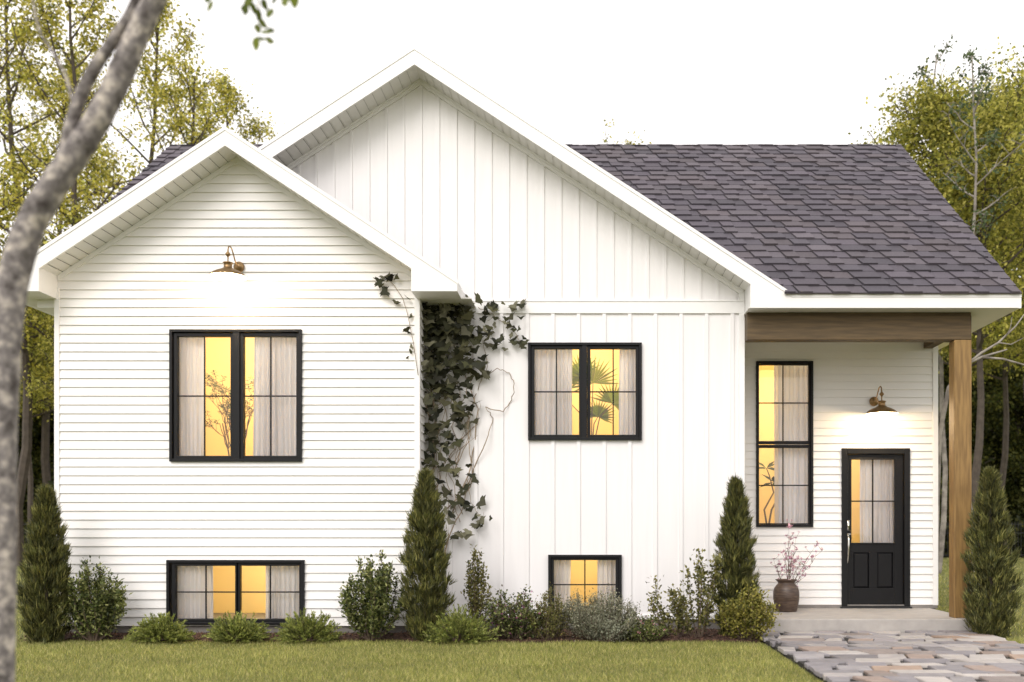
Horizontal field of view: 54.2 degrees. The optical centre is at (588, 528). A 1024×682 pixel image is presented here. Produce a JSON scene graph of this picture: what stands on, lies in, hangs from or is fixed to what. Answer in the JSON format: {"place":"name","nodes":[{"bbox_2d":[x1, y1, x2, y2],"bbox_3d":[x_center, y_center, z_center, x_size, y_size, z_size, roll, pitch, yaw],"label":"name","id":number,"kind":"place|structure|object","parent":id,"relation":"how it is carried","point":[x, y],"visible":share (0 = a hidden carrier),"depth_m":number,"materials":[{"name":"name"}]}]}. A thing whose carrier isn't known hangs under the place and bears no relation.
{"place":"outdoors","nodes":[
{"label":"outdoors","id":0,"kind":"place"},
{"bbox_2d":[0,0,1023,439],"label":"sky","id":1,"kind":"structure","parent":0,"point":[677,71],"materials":[{"name":"white"}]},
{"bbox_2d":[15,555,1023,681],"bbox_3d":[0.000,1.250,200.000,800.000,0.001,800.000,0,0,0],"label":"ground","id":2,"kind":"structure","parent":0,"point":[543,675],"depth_m":9.30,"materials":[{"name":"green plant"}]},
{"bbox_2d":[0,248,53,542],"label":"bushy tree","id":3,"kind":"object","parent":2,"relation":"on","point":[30,478],"visible":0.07,"depth_m":34.84,"materials":[{"name":"green plant"}]},
{"bbox_2d":[0,0,66,363],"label":"airy tree","id":4,"kind":"object","parent":2,"relation":"on","point":[8,206],"visible":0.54,"depth_m":30.53,"materials":[{"name":"green plant"}]},
{"bbox_2d":[18,341,51,416],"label":"bushy tree","id":5,"kind":"object","parent":2,"relation":"on","point":[36,360],"depth_m":41.66,"materials":[{"name":"green plant"}]},
{"bbox_2d":[17,330,53,525],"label":"dense tree","id":6,"kind":"object","parent":2,"relation":"on","point":[36,453],"visible":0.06,"depth_m":45.34,"materials":[{"name":"green plant"}]},
{"bbox_2d":[20,310,53,414],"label":"bushy tree","id":7,"kind":"object","parent":2,"relation":"on","point":[51,354],"visible":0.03,"depth_m":29.36,"materials":[{"name":"green plant"}]},
{"bbox_2d":[21,393,53,493],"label":"dense tree","id":8,"kind":"object","parent":2,"relation":"on","point":[51,463],"visible":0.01,"depth_m":45.52,"materials":[{"name":"green plant"}]},
{"bbox_2d":[23,481,53,545],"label":"undergrowth","id":9,"kind":"object","parent":2,"relation":"on","point":[51,483],"depth_m":43.20,"materials":[{"name":"green plant"}]},
{"bbox_2d":[32,396,53,496],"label":"dense tree","id":10,"kind":"object","parent":2,"relation":"on","point":[35,449],"depth_m":46.55,"materials":[{"name":"green plant"}]},
{"bbox_2d":[16,482,75,643],"bbox_3d":[-5.916,0.370,10.894,0.668,1.801,0.646,0,0,0],"label":"columnar conifer","id":11,"kind":"object","parent":2,"relation":"on","point":[45,537],"visible":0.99,"depth_m":10.77,"materials":[{"name":"green plant"}]},
{"bbox_2d":[0,0,129,566],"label":"airy tree","id":12,"kind":"object","parent":2,"relation":"on","point":[24,463],"visible":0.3,"depth_m":33.05,"materials":[{"name":"green plant"}]},
{"bbox_2d":[0,40,130,485],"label":"airy tree","id":13,"kind":"object","parent":2,"relation":"on","point":[45,448],"visible":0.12,"depth_m":43.63,"materials":[{"name":"green plant"}]},
{"bbox_2d":[0,0,170,345],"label":"airy tree","id":14,"kind":"object","parent":2,"relation":"on","point":[73,217],"visible":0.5,"depth_m":30.23,"materials":[{"name":"green plant"}]},
{"bbox_2d":[2,0,215,229],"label":"airy tree","id":15,"kind":"object","parent":2,"relation":"on","point":[188,41],"visible":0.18,"depth_m":35.51,"materials":[{"name":"green plant"}]},
{"bbox_2d":[0,0,298,681],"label":"foreground tree","id":16,"kind":"object","parent":2,"relation":"on","point":[129,36],"visible":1,"depth_m":3.97,"materials":[{"name":"grey plant"}]},
{"bbox_2d":[117,45,235,159],"bbox_3d":[-11.821,-6.372,29.362,5.202,15.268,5.271,0,0,-22],"label":"airy tree","id":17,"kind":"object","parent":2,"relation":"on","point":[180,119],"visible":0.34,"depth_m":28.95,"materials":[{"name":"green plant"}]},
{"bbox_2d":[184,66,285,143],"bbox_3d":[-11.834,-7.262,34.238,4.865,17.044,7.143,0,0,11],"label":"airy tree","id":18,"kind":"object","parent":2,"relation":"on","point":[229,93],"visible":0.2,"depth_m":33.97,"materials":[{"name":"green plant"}]},
{"bbox_2d":[258,122,277,141],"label":"airy tree","id":19,"kind":"object","parent":2,"relation":"on","point":[272,136],"depth_m":31.98,"materials":[{"name":"green plant"}]},
{"bbox_2d":[18,627,762,642],"bbox_3d":[-2.205,1.204,11.408,8.289,0.130,1.237,0,0,0],"label":"mulch bed","id":20,"kind":"object","parent":2,"relation":"on","point":[710,635],"visible":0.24,"depth_m":11.03,"materials":[{"name":"brown soil"}]},
{"bbox_2d":[57,555,132,640],"bbox_3d":[-5.424,0.759,10.932,0.742,0.951,0.648,0,0,-36],"label":"leafy shrub","id":21,"kind":"object","parent":20,"relation":"on","point":[103,617],"visible":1,"depth_m":10.85,"materials":[{"name":"green plant"}]},
{"bbox_2d":[124,612,195,642],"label":"spreading conifer","id":22,"kind":"object","parent":20,"relation":"on","point":[151,629],"visible":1,"depth_m":10.73,"materials":[{"name":"green plant"}]},
{"bbox_2d":[202,612,271,642],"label":"spreading conifer","id":23,"kind":"object","parent":20,"relation":"on","point":[238,628],"visible":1,"depth_m":10.76,"materials":[{"name":"green plant"}]},
{"bbox_2d":[271,607,342,643],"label":"spreading conifer","id":24,"kind":"object","parent":20,"relation":"on","point":[308,628],"visible":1,"depth_m":10.75,"materials":[{"name":"green plant"}]},
{"bbox_2d":[336,550,404,640],"bbox_3d":[-2.373,0.730,10.953,0.848,1.011,0.683,0,0,0],"label":"leafy shrub","id":25,"kind":"object","parent":20,"relation":"on","point":[369,612],"visible":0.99,"depth_m":10.85,"materials":[{"name":"green plant"}]},
{"bbox_2d":[396,466,458,640],"bbox_3d":[-1.778,0.266,10.947,0.715,1.948,0.661,0,0,0],"label":"columnar conifer","id":26,"kind":"object","parent":20,"relation":"on","point":[425,539],"visible":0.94,"depth_m":10.83,"materials":[{"name":"green plant"}]},
{"bbox_2d":[419,603,500,643],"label":"spreading conifer","id":27,"kind":"object","parent":20,"relation":"on","point":[464,628],"visible":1,"depth_m":10.69,"materials":[{"name":"green plant"}]},
{"bbox_2d":[460,544,497,629],"bbox_3d":[-1.250,0.700,11.310,0.394,1.064,0.299,0,0,35],"label":"slender shrub","id":28,"kind":"object","parent":20,"relation":"on","point":[476,604],"visible":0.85,"depth_m":11.29,"materials":[{"name":"green plant"}]},
{"bbox_2d":[480,584,543,639],"bbox_3d":[-0.831,0.923,11.010,0.851,0.627,0.640,0,0,0],"label":"flowering shrub","id":29,"kind":"object","parent":20,"relation":"on","point":[506,625],"visible":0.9,"depth_m":10.92,"materials":[{"name":"green plant"}]},
{"bbox_2d":[524,581,575,639],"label":"leafy shrub","id":30,"kind":"object","parent":20,"relation":"on","point":[551,622],"visible":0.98,"depth_m":10.91,"materials":[{"name":"green plant"}]},
{"bbox_2d":[552,583,644,641],"bbox_3d":[0.085,0.916,10.972,1.091,0.641,0.735,0,0,0],"label":"silver shrub","id":31,"kind":"object","parent":20,"relation":"on","point":[600,612],"visible":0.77,"depth_m":10.91,"materials":[{"name":"green plant"}]},
{"bbox_2d":[587,614,628,641],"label":"silver shrub","id":32,"kind":"object","parent":20,"relation":"on","point":[609,633],"visible":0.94,"depth_m":10.82,"materials":[{"name":"green plant"}]},
{"bbox_2d":[619,611,668,640],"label":"flowering plant","id":33,"kind":"object","parent":20,"relation":"on","point":[649,631],"visible":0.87,"depth_m":10.89,"materials":[{"name":"green plant"}]},
{"bbox_2d":[645,575,690,636],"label":"airy shrub","id":34,"kind":"object","parent":20,"relation":"on","point":[663,617],"visible":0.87,"depth_m":11.10,"materials":[{"name":"green plant"}]},
{"bbox_2d":[664,548,725,637],"bbox_3d":[1.183,0.725,11.072,0.694,1.020,0.544,0,0,0],"label":"airy shrub","id":35,"kind":"object","parent":20,"relation":"on","point":[707,610],"visible":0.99,"depth_m":11.09,"materials":[{"name":"green plant"}]},
{"bbox_2d":[711,472,761,636],"bbox_3d":[1.665,0.297,11.263,0.650,1.885,0.634,0,0,0],"label":"columnar conifer","id":36,"kind":"object","parent":20,"relation":"on","point":[735,542],"visible":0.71,"depth_m":11.14,"materials":[{"name":"green plant"}]},
{"bbox_2d":[709,580,781,641],"bbox_3d":[1.736,0.897,10.948,0.804,0.679,0.594,0,0,35],"label":"golden shrub","id":37,"kind":"object","parent":20,"relation":"on","point":[742,617],"visible":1,"depth_m":10.88,"materials":[{"name":"green plant"}]},
{"bbox_2d":[26,46,1021,632],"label":"house","id":38,"kind":"structure","parent":2,"relation":"on","point":[712,284],"depth_m":11.88,"materials":[{"name":"white wood"}]},
{"bbox_2d":[179,337,203,455],"bbox_3d":[-4.674,-1.527,11.567,0.424,1.715,0.105,0,0,0],"label":"curtain","id":39,"kind":"object","parent":38,"relation":"hanging from","point":[191,409],"visible":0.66,"depth_m":11.57,"materials":[{"name":"fabric"}]},
{"bbox_2d":[177,566,212,617],"bbox_3d":[-4.631,0.721,11.568,0.566,0.925,0.102,0,0,0],"label":"curtain","id":40,"kind":"object","parent":38,"relation":"hanging from","point":[190,578],"visible":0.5,"depth_m":11.57,"materials":[{"name":"fabric"}]},
{"bbox_2d":[208,246,247,281],"bbox_3d":[-4.040,-2.979,11.127,0.410,0.373,0.550,0,0,-25],"label":"wall lamp","id":41,"kind":"object","parent":38,"relation":"attached to","point":[227,272],"visible":1,"depth_m":11.14,"materials":[{"name":"gold metal"}]},
{"bbox_2d":[206,370,253,455],"bbox_3d":[-4.332,-1.178,11.977,1.025,1.557,0.648,0,0,25],"label":"indoor tree","id":42,"kind":"object","parent":38,"relation":"in","point":[226,410],"visible":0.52,"depth_m":11.94,"materials":[{"name":"brown plant"}]},
{"bbox_2d":[166,560,304,624],"bbox_3d":[-4.050,0.731,11.467,1.579,0.745,0.146,0,0,0],"label":"window","id":43,"kind":"structure","parent":38,"relation":"in","point":[171,565],"depth_m":11.42,"materials":[{"name":"black metal"}]},
{"bbox_2d":[169,329,302,461],"bbox_3d":[-4.047,-1.527,11.467,1.515,1.515,0.146,0,0,0],"label":"window","id":44,"kind":"structure","parent":38,"relation":"in","point":[237,395],"depth_m":11.42,"materials":[{"name":"black metal"}]},
{"bbox_2d":[253,337,295,455],"bbox_3d":[-3.590,-1.527,11.567,0.608,1.715,0.098,0,0,0],"label":"curtain","id":45,"kind":"object","parent":38,"relation":"hanging from","point":[283,408],"visible":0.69,"depth_m":11.57,"materials":[{"name":"fabric"}]},
{"bbox_2d":[265,566,298,617],"bbox_3d":[-3.513,0.721,11.568,0.513,0.925,0.107,0,0,0],"label":"curtain","id":46,"kind":"object","parent":38,"relation":"hanging from","point":[284,578],"visible":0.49,"depth_m":11.57,"materials":[{"name":"fabric"}]},
{"bbox_2d":[373,272,528,621],"bbox_3d":[-1.636,-0.836,11.735,1.818,4.201,0.500,0,0,-17],"label":"ivy","id":47,"kind":"object","parent":38,"relation":"attached to","point":[440,325],"visible":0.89,"depth_m":11.71,"materials":[{"name":"green plant"}]},
{"bbox_2d":[535,350,571,434],"bbox_3d":[-0.476,-1.637,12.033,0.562,1.363,0.105,0,0,0],"label":"curtain","id":48,"kind":"object","parent":38,"relation":"hanging from","point":[545,403],"visible":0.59,"depth_m":12.03,"materials":[{"name":"fabric"}]},
{"bbox_2d":[554,560,570,611],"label":"curtain","id":49,"kind":"object","parent":38,"relation":"hanging from","point":[562,571],"visible":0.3,"depth_m":12.03,"materials":[{"name":"fabric"}]},
{"bbox_2d":[528,342,641,439],"bbox_3d":[-0.046,-1.637,11.927,1.357,1.163,0.146,0,0,0],"label":"window","id":50,"kind":"structure","parent":38,"relation":"in","point":[584,348],"depth_m":11.88,"materials":[{"name":"black metal"}]},
{"bbox_2d":[548,555,621,617],"bbox_3d":[-0.046,0.686,11.927,0.877,0.750,0.146,0,0,0],"label":"window","id":51,"kind":"structure","parent":38,"relation":"in","point":[618,558],"depth_m":11.88,"materials":[{"name":"black glass"}]},
{"bbox_2d":[572,355,618,434],"bbox_3d":[0.004,-1.404,12.350,1.163,1.577,0.295,0,0,0],"label":"indoor palm","id":52,"kind":"object","parent":38,"relation":"on","point":[600,411],"visible":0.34,"depth_m":12.29,"materials":[{"name":"green plant"}]},
{"bbox_2d":[597,560,615,609],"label":"curtain","id":53,"kind":"object","parent":38,"relation":"hanging from","point":[606,571],"visible":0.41,"depth_m":12.03,"materials":[{"name":"fabric"}]},
{"bbox_2d":[619,349,635,434],"bbox_3d":[0.508,-1.637,12.032,0.292,1.363,0.080,0,0,0],"label":"curtain","id":54,"kind":"object","parent":38,"relation":"hanging from","point":[627,401],"visible":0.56,"depth_m":12.03,"materials":[{"name":"fabric"}]},
{"bbox_2d":[759,461,773,522],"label":"indoor plant","id":55,"kind":"object","parent":38,"relation":"on","point":[770,468],"visible":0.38,"depth_m":13.61,"materials":[{"name":"brown plant"}]},
{"bbox_2d":[756,361,812,526],"bbox_3d":[2.585,-1.118,13.197,0.752,2.190,0.146,0,0,0],"label":"window","id":56,"kind":"structure","parent":38,"relation":"in","point":[758,363],"depth_m":13.15,"materials":[{"name":"black glass"}]},
{"bbox_2d":[773,579,799,611],"bbox_3d":[2.505,0.845,12.630,0.330,0.408,0.330,0,0,0],"label":"flower urn","id":57,"kind":"object","parent":38,"relation":"on","point":[786,595],"visible":0.98,"depth_m":12.51,"materials":[{"name":"ceramic"}]},
{"bbox_2d":[770,519,822,586],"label":"magnolia branches","id":58,"kind":"object","parent":57,"relation":"in","point":[790,565],"visible":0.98,"depth_m":12.62,"materials":[{"name":"pink plant"}]},
{"bbox_2d":[774,366,808,522],"bbox_3d":[2.748,-1.118,13.332,0.526,2.390,0.104,0,0,0],"label":"curtain","id":59,"kind":"object","parent":38,"relation":"hanging from","point":[795,459],"visible":0.66,"depth_m":13.34,"materials":[{"name":"fabric"}]},
{"bbox_2d":[840,448,911,607],"bbox_3d":[3.791,-0.007,13.187,0.943,2.113,0.166,0,0,0],"label":"door","id":60,"kind":"structure","parent":38,"relation":"in","point":[872,573],"depth_m":13.18,"materials":[{"name":"black paint"}]},
{"bbox_2d":[860,460,893,542],"bbox_3d":[3.880,-0.375,13.300,0.516,1.284,0.092,0,0,0],"label":"curtain","id":61,"kind":"object","parent":38,"relation":"hanging from","point":[883,490],"visible":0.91,"depth_m":13.30,"materials":[{"name":"fabric"}]},
{"bbox_2d":[865,386,897,415],"bbox_3d":[3.734,-1.659,12.857,0.410,0.373,0.550,0,0,-25],"label":"wall lamp","id":62,"kind":"object","parent":38,"relation":"attached to","point":[881,409],"visible":1,"depth_m":12.78,"materials":[{"name":"gold metal"}]},
{"bbox_2d":[591,115,651,143],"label":"tree","id":63,"kind":"object","parent":2,"relation":"on","point":[626,141],"visible":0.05,"depth_m":39.79,"materials":[{"name":"green plant"}]},
{"bbox_2d":[893,34,971,572],"bbox_3d":[9.746,-6.149,27.421,2.853,14.811,2.495,0,0,24],"label":"thin tree","id":64,"kind":"object","parent":2,"relation":"on","point":[945,467],"visible":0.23,"depth_m":27.53,"materials":[{"name":"green plant"}]},
{"bbox_2d":[844,58,1023,345],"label":"bushy tree","id":65,"kind":"object","parent":2,"relation":"on","point":[924,101],"visible":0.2,"depth_m":26.10,"materials":[{"name":"green plant"}]},
{"bbox_2d":[901,76,1023,563],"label":"bushy tree","id":66,"kind":"object","parent":2,"relation":"on","point":[1010,128],"visible":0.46,"depth_m":24.71,"materials":[{"name":"green plant"}]},
{"bbox_2d":[920,153,1023,377],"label":"bushy tree","id":67,"kind":"object","parent":2,"relation":"on","point":[996,363],"visible":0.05,"depth_m":33.90,"materials":[{"name":"green plant"}]},
{"bbox_2d":[928,45,1023,522],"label":"thin tree","id":68,"kind":"object","parent":2,"relation":"on","point":[969,55],"visible":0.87,"depth_m":23.34,"materials":[{"name":"green plant"}]},
{"bbox_2d":[938,332,1023,555],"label":"dense tree","id":69,"kind":"object","parent":2,"relation":"on","point":[995,400],"visible":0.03,"depth_m":44.73,"materials":[{"name":"green plant"}]},
{"bbox_2d":[938,315,1023,576],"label":"bare sapling","id":70,"kind":"object","parent":2,"relation":"on","point":[945,405],"visible":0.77,"depth_m":16.97,"materials":[{"name":"grey plant"}]},
{"bbox_2d":[939,480,1023,556],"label":"undergrowth","id":71,"kind":"object","parent":2,"relation":"on","point":[1017,518],"visible":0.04,"depth_m":43.71,"materials":[{"name":"green plant"}]},
{"bbox_2d":[939,522,1023,556],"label":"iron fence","id":72,"kind":"object","parent":2,"relation":"on","point":[947,524],"visible":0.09,"depth_m":41.99,"materials":[{"name":"black metal"}]},
{"bbox_2d":[944,191,1023,562],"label":"bushy tree","id":73,"kind":"object","parent":2,"relation":"on","point":[1005,452],"visible":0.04,"depth_m":36.10,"materials":[{"name":"green plant"}]},
{"bbox_2d":[947,378,1023,501],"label":"dense tree","id":74,"kind":"object","parent":2,"relation":"on","point":[1013,443],"visible":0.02,"depth_m":46.62,"materials":[{"name":"green plant"}]},
{"bbox_2d":[958,36,1023,392],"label":"bushy tree","id":75,"kind":"object","parent":2,"relation":"on","point":[1019,72],"visible":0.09,"depth_m":27.97,"materials":[{"name":"green plant"}]},
{"bbox_2d":[960,465,1023,637],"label":"columnar conifer","id":76,"kind":"object","parent":2,"relation":"on","point":[990,506],"visible":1,"depth_m":11.18,"materials":[{"name":"green plant"}]},
{"bbox_2d":[972,320,1023,516],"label":"dense tree","id":77,"kind":"object","parent":2,"relation":"on","point":[1015,472],"visible":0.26,"depth_m":46.05,"materials":[{"name":"green plant"}]},
{"bbox_2d":[761,630,1023,681],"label":"path","id":78,"kind":"structure","parent":0,"point":[906,656],"depth_m":9.35,"materials":[{"name":"grey stone"}]}
]}

